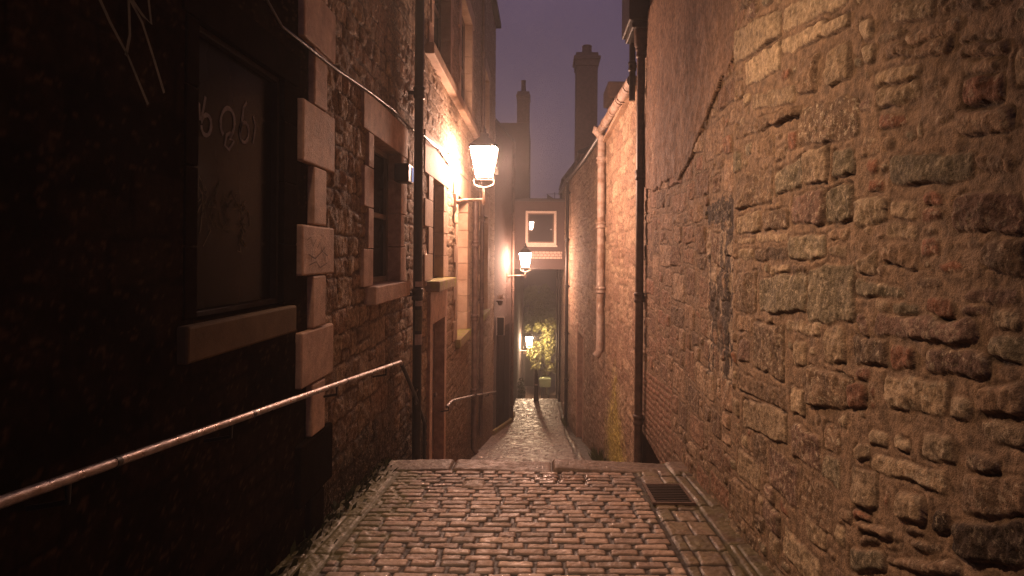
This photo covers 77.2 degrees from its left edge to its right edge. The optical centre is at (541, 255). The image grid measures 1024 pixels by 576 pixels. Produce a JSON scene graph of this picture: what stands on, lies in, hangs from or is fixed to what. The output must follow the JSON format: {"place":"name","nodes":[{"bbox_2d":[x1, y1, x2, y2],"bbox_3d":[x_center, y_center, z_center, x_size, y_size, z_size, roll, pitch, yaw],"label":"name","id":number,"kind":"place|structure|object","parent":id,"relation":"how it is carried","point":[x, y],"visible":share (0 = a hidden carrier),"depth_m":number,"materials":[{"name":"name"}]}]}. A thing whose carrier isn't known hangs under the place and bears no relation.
{"place":"outdoors","nodes":[
{"label":"outdoors","id":0,"kind":"place"},
{"bbox_2d":[470,398,591,462],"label":"lane","id":1,"kind":"structure","parent":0,"point":[536,431],"depth_m":19.18,"materials":[{"name":"grey stone"}]},
{"bbox_2d":[270,0,500,537],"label":"sandstone house","id":2,"kind":"structure","parent":1,"relation":"on","point":[390,268],"depth_m":6.70,"materials":[{"name":"stone"}]},
{"bbox_2d":[0,360,425,511],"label":"handrail","id":3,"kind":"object","parent":2,"relation":"attached to","point":[66,480],"visible":0.91,"depth_m":2.31,"materials":[{"name":"metal"}]},
{"bbox_2d":[264,0,480,192],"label":"cable","id":4,"kind":"object","parent":2,"relation":"attached to","point":[299,40],"visible":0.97,"depth_m":4.67,"materials":[{"name":"black metal"}]},
{"bbox_2d":[371,145,387,282],"bbox_3d":[-1.667,-0.408,6.270,0.060,1.350,1.120,0,0,0],"label":"window","id":5,"kind":"structure","parent":2,"relation":"in","point":[380,239],"depth_m":6.64,"materials":[{"name":"black glass"}]},
{"bbox_2d":[394,163,413,183],"bbox_3d":[-1.445,-0.866,6.740,0.157,0.190,0.240,0,0,0],"label":"security light","id":6,"kind":"object","parent":2,"relation":"attached to","point":[403,173],"visible":1,"depth_m":6.62,"materials":[{"name":"black metal"}]},
{"bbox_2d":[432,184,434,276],"bbox_3d":[-1.667,-0.378,9.325,0.060,1.410,0.970,0,0,0],"label":"window","id":7,"kind":"structure","parent":2,"relation":"in","point":[433,201],"depth_m":9.75,"materials":[{"name":"black glass"}]},
{"bbox_2d":[432,323,436,458],"bbox_3d":[-1.647,2.087,9.350,0.120,2.300,1.100,0,0,0],"label":"door","id":8,"kind":"structure","parent":2,"relation":"in","point":[433,394],"depth_m":9.73,"materials":[{"name":"wood"}]},
{"bbox_2d":[434,0,440,54],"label":"window","id":9,"kind":"structure","parent":2,"relation":"in","point":[437,3],"depth_m":10.27,"materials":[{"name":"black glass"}]},
{"bbox_2d":[461,17,464,101],"bbox_3d":[-1.660,-3.853,12.700,0.060,2.120,1.800,0,0,0],"label":"window","id":10,"kind":"structure","parent":2,"relation":"in","point":[463,24],"depth_m":13.54,"materials":[{"name":"black glass"}]},
{"bbox_2d":[441,391,495,411],"bbox_3d":[-1.496,3.327,15.066,0.143,2.121,10.676,0,0,0],"label":"handrail","id":11,"kind":"object","parent":2,"relation":"attached to","point":[456,399],"visible":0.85,"depth_m":11.66,"materials":[{"name":"metal"}]},
{"bbox_2d":[452,127,498,211],"bbox_3d":[-1.134,-1.489,11.000,0.779,1.480,0.488,0,0,0],"label":"wall lamp","id":12,"kind":"object","parent":2,"relation":"attached to","point":[483,149],"visible":0.99,"depth_m":10.85,"materials":[{"name":"white glass"}]},
{"bbox_2d":[492,119,515,434],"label":"rendered house","id":13,"kind":"structure","parent":1,"relation":"on","point":[503,349],"depth_m":22.58,"materials":[{"name":"paint"}]},
{"bbox_2d":[495,294,504,304],"bbox_3d":[-1.363,1.400,20.926,0.398,0.419,0.488,0,0,25],"label":"hanging plant","id":14,"kind":"object","parent":13,"relation":"attached to","point":[499,302],"visible":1,"depth_m":20.87,"materials":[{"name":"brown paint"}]},
{"bbox_2d":[496,317,504,334],"bbox_3d":[-1.347,2.309,21.202,0.260,0.600,0.300,0,0,0],"label":"notice frame","id":15,"kind":"object","parent":13,"relation":"attached to","point":[500,325],"visible":1,"depth_m":21.07,"materials":[{"name":"white paint"}]},
{"bbox_2d":[496,323,508,426],"bbox_3d":[-1.350,4.540,22.473,0.070,4.100,2.378,0,0,7],"label":"door","id":16,"kind":"structure","parent":13,"relation":"in","point":[502,385],"depth_m":22.22,"materials":[{"name":"brown wood"}]},
{"bbox_2d":[507,243,531,281],"bbox_3d":[-0.815,0.226,23.200,0.954,1.415,0.488,0,0,0],"label":"wall lamp","id":17,"kind":"object","parent":13,"relation":"attached to","point":[525,254],"visible":0.96,"depth_m":23.04,"materials":[{"name":"white glass"}]},
{"bbox_2d":[533,369,538,400],"bbox_3d":[-0.236,5.915,29.300,0.259,1.460,0.259,0,0,0],"label":"bollard","id":18,"kind":"object","parent":1,"relation":"on","point":[536,398],"visible":1,"depth_m":29.23,"materials":[{"name":"black metal"}]},
{"bbox_2d":[560,415,610,460],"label":"weeds","id":19,"kind":"object","parent":1,"relation":"on","point":[594,456],"visible":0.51,"depth_m":13.00,"materials":[{"name":"green plant"}]},
{"bbox_2d":[571,44,600,177],"bbox_3d":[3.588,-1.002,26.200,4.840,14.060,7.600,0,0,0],"label":"chimney","id":20,"kind":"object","parent":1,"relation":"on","point":[586,61],"depth_m":24.00,"materials":[{"name":"stone"}]},
{"bbox_2d":[558,75,636,461],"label":"house","id":21,"kind":"structure","parent":1,"relation":"on","point":[596,350],"depth_m":13.22,"materials":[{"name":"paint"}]},
{"bbox_2d":[559,163,573,189],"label":"dormer house","id":22,"kind":"structure","parent":21,"relation":"on","point":[567,173],"depth_m":28.10,"materials":[{"name":"stone"}]},
{"bbox_2d":[603,81,624,129],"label":"chimney block","id":23,"kind":"structure","parent":21,"relation":"on","point":[612,89],"depth_m":15.91,"materials":[{"name":"stone"}]},
{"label":"stairs","id":24,"kind":"structure","parent":1,"relation":"on","visible":0},
{"bbox_2d":[271,459,773,575],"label":"landing","id":25,"kind":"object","parent":24,"relation":"on","point":[465,517],"visible":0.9,"depth_m":4.43,"materials":[{"name":"stone"}]},
{"bbox_2d":[0,0,308,575],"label":"tenement","id":26,"kind":"structure","parent":25,"relation":"on","point":[153,192],"depth_m":2.50,"materials":[{"name":"stone"}]},
{"bbox_2d":[193,26,278,317],"bbox_3d":[-1.577,-0.382,3.300,0.060,1.320,0.940,0,0,0],"label":"window","id":27,"kind":"structure","parent":26,"relation":"in","point":[228,279],"depth_m":3.32,"materials":[{"name":"black glass"}]},
{"bbox_2d":[264,457,402,575],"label":"ground ivy","id":28,"kind":"object","parent":25,"relation":"on","point":[306,544],"visible":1,"depth_m":4.53,"materials":[{"name":"green plant"}]},
{"bbox_2d":[642,483,695,505],"bbox_3d":[1.020,1.918,5.160,0.330,0.057,0.520,0,0,0],"label":"drain grate","id":29,"kind":"object","parent":25,"relation":"on","point":[668,494],"visible":1,"depth_m":5.12,"materials":[{"name":"grey metal"}]},
{"bbox_2d":[522,355,555,398],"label":"court","id":30,"kind":"object","parent":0,"point":[529,391],"depth_m":41.68,"materials":[{"name":"grey stone"}]},
{"bbox_2d":[517,269,523,396],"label":"court house","id":31,"kind":"structure","parent":30,"relation":"on","point":[520,323],"depth_m":37.65,"materials":[{"name":"beige stone"}]},
{"bbox_2d":[520,330,532,353],"bbox_3d":[-0.883,5.121,38.000,0.814,1.425,0.488,0,0,0],"label":"wall lamp","id":32,"kind":"object","parent":31,"relation":"attached to","point":[529,338],"visible":0.95,"depth_m":37.84,"materials":[{"name":"white glass"}]},
{"bbox_2d":[523,351,534,385],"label":"garden wall","id":33,"kind":"structure","parent":30,"relation":"on","point":[528,375],"depth_m":42.74,"materials":[{"name":"stone"}]},
{"bbox_2d":[523,283,555,374],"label":"tree","id":34,"kind":"object","parent":30,"relation":"on","point":[549,306],"visible":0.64,"depth_m":45.73,"materials":[{"name":"green plant"}]},
{"bbox_2d":[525,317,555,394],"bbox_3d":[0.303,6.226,39.785,2.806,5.058,2.848,0,0,0],"label":"tree","id":35,"kind":"object","parent":30,"relation":"on","point":[548,342],"visible":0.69,"depth_m":39.19,"materials":[{"name":"green plant"}]},
{"bbox_2d":[555,269,558,398],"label":"side house","id":36,"kind":"structure","parent":30,"relation":"on","point":[557,326],"depth_m":33.46,"materials":[{"name":"stone"}]},
{"bbox_2d":[523,269,555,355],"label":"end house","id":37,"kind":"structure","parent":0,"point":[538,277],"depth_m":56.00,"materials":[{"name":"stone"}]},
{"bbox_2d":[539,377,550,397],"bbox_3d":[0.217,8.062,39.200,0.780,1.280,0.480,0,0,0],"label":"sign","id":38,"kind":"object","parent":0,"point":[544,381],"visible":1,"depth_m":38.99,"materials":[{"name":"green paint"}]},
{"bbox_2d":[495,0,636,197],"label":"sky","id":39,"kind":"structure","parent":0,"point":[538,41],"materials":[{"name":"purple"}]},
{"bbox_2d":[622,0,1023,575],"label":"rubble house","id":40,"kind":"structure","parent":0,"point":[829,316],"depth_m":2.90,"materials":[{"name":"stone"}]},
{"label":"ground","id":41,"kind":"structure","parent":0,"visible":0},
{"bbox_2d":[501,80,564,408],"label":"archway house","id":42,"kind":"structure","parent":41,"relation":"on","point":[539,228],"depth_m":26.00,"materials":[{"name":"stone"}]},
{"bbox_2d":[524,211,556,246],"bbox_3d":[-0.019,-1.100,25.939,1.335,1.460,0.118,0,0,0],"label":"window","id":43,"kind":"structure","parent":42,"relation":"in","point":[540,230],"depth_m":25.97,"materials":[{"name":"white paint"}]},
{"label":"lower stairs","id":44,"kind":"structure","parent":0,"visible":0},
{"bbox_2d":[517,378,525,398],"bbox_3d":[-1.057,7.335,33.191,0.547,2.115,1.221,0,0,0],"label":"shrub","id":45,"kind":"object","parent":44,"relation":"on","point":[521,386],"visible":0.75,"depth_m":33.05,"materials":[{"name":"green plant"}]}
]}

